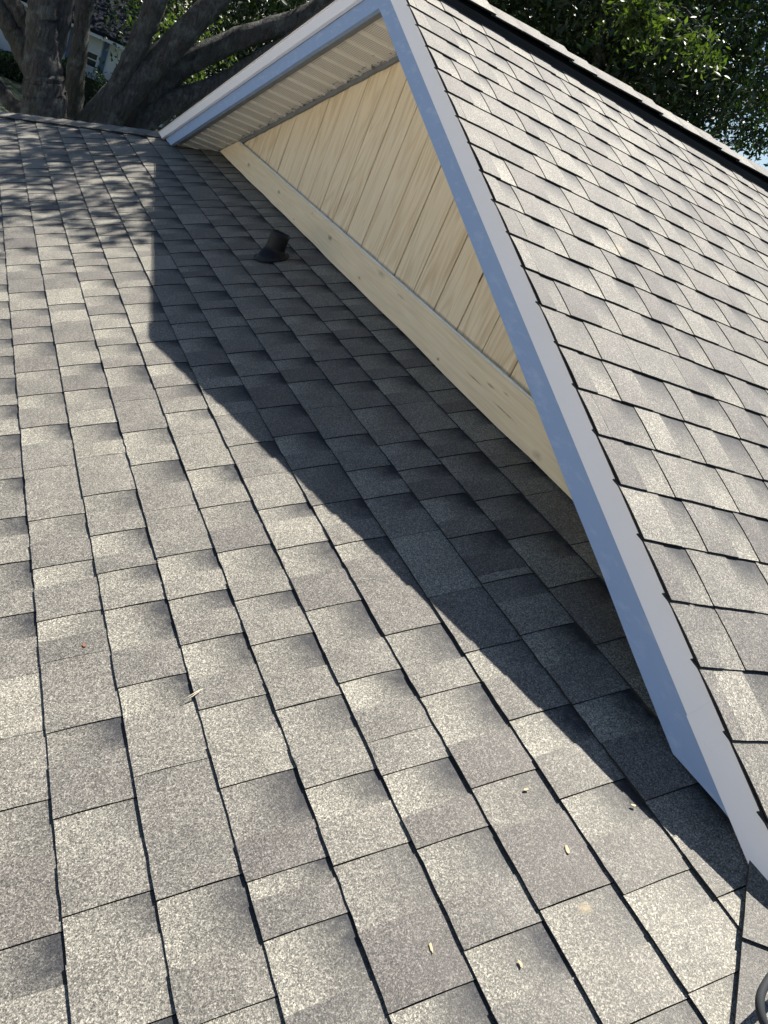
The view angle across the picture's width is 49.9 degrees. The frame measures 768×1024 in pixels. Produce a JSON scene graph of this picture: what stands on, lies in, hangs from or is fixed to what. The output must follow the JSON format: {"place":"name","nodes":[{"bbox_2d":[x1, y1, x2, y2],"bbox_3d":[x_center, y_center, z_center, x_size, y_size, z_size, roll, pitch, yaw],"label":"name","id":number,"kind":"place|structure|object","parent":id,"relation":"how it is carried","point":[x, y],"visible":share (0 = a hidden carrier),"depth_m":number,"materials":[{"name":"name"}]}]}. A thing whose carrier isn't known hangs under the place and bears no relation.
{"place":"outdoors","nodes":[
{"label":"outdoors","id":0,"kind":"place"},
{"bbox_2d":[0,0,182,127],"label":"neighbour house","id":1,"kind":"structure","parent":0,"point":[97,47],"depth_m":28.59,"materials":[{"name":"white paint"}]},
{"bbox_2d":[87,35,103,69],"bbox_3d":[-10.131,-15.947,28.549,0.660,1.050,0.075,13,27,-26],"label":"window","id":2,"kind":"structure","parent":1,"relation":"in","point":[95,45],"depth_m":28.57,"materials":[{"name":"white paint"}]},
{"bbox_2d":[0,24,226,130],"bbox_3d":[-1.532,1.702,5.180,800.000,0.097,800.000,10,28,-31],"label":"ground","id":3,"kind":"structure","parent":0,"point":[13,87],"depth_m":25.93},
{"bbox_2d":[0,79,20,112],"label":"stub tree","id":4,"kind":"object","parent":3,"relation":"on","point":[9,101],"visible":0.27,"depth_m":9.16,"materials":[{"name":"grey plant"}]},
{"bbox_2d":[0,48,23,82],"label":"hedge","id":5,"kind":"object","parent":3,"relation":"on","point":[9,67],"visible":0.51,"depth_m":27.05,"materials":[{"name":"green plant"}]},
{"bbox_2d":[0,0,74,118],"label":"oak tree","id":6,"kind":"object","parent":3,"relation":"on","point":[35,34],"visible":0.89,"depth_m":8.61,"materials":[{"name":"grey plant"}]},
{"bbox_2d":[65,0,94,119],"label":"slender tree","id":7,"kind":"object","parent":3,"relation":"on","point":[76,65],"visible":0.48,"depth_m":9.96,"materials":[{"name":"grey plant"}]},
{"bbox_2d":[61,57,107,105],"bbox_3d":[-10.161,-14.559,28.253,2.624,1.394,1.211,13,27,-26],"label":"hedge","id":8,"kind":"object","parent":3,"relation":"on","point":[89,88],"visible":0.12,"depth_m":28.18,"materials":[{"name":"green plant"}]},
{"bbox_2d":[93,0,190,35],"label":"background tree","id":9,"kind":"object","parent":3,"relation":"on","point":[132,1],"visible":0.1,"depth_m":20.21,"materials":[{"name":"green plant"}]},
{"bbox_2d":[73,0,230,126],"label":"leaning tree","id":10,"kind":"object","parent":3,"relation":"on","point":[144,66],"visible":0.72,"depth_m":8.92,"materials":[{"name":"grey plant"}]},
{"bbox_2d":[114,0,251,129],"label":"shrub","id":11,"kind":"object","parent":3,"relation":"on","point":[172,21],"visible":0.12,"depth_m":12.73,"materials":[{"name":"green plant"}]},
{"bbox_2d":[94,0,309,130],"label":"background tree","id":12,"kind":"object","parent":3,"relation":"on","point":[255,11],"visible":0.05,"depth_m":17.65,"materials":[{"name":"green plant"}]},
{"bbox_2d":[123,0,334,130],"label":"spreading tree","id":13,"kind":"object","parent":3,"relation":"on","point":[167,97],"visible":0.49,"depth_m":9.40,"materials":[{"name":"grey plant"}]},
{"bbox_2d":[0,0,767,1023],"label":"house","id":14,"kind":"structure","parent":3,"relation":"on","point":[398,516],"depth_m":2.01,"materials":[{"name":"tile"}]},
{"bbox_2d":[182,689,201,701],"bbox_3d":[-0.393,0.377,1.695,0.045,0.022,0.006,-4,37,-48],"label":"twig","id":15,"kind":"object","parent":14,"relation":"on","point":[195,693],"visible":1,"depth_m":1.69,"materials":[{"name":"beige wood"}]},
{"bbox_2d":[254,229,289,261],"bbox_3d":[-0.518,-1.250,3.910,0.157,0.155,0.156,10,28,-31],"label":"vent pipe","id":16,"kind":"object","parent":14,"relation":"on","point":[274,248],"visible":0.99,"depth_m":3.87,"materials":[{"name":"black plastic"}]},
{"bbox_2d":[755,972,767,1023],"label":"cable","id":17,"kind":"object","parent":14,"relation":"on","point":[761,992],"visible":1,"depth_m":1.14,"materials":[{"name":"black rubber"}]},
{"bbox_2d":[500,0,741,130],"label":"background tree","id":18,"kind":"object","parent":3,"relation":"on","point":[614,25],"depth_m":17.98,"materials":[{"name":"green plant"}]},
{"bbox_2d":[487,0,767,166],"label":"evergreen oak","id":19,"kind":"object","parent":3,"relation":"on","point":[637,38],"visible":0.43,"depth_m":9.68,"materials":[{"name":"green plant"}]},
{"bbox_2d":[173,0,767,169],"label":"sky","id":20,"kind":"structure","parent":0,"point":[763,161],"materials":[{"name":"white"}]}
]}

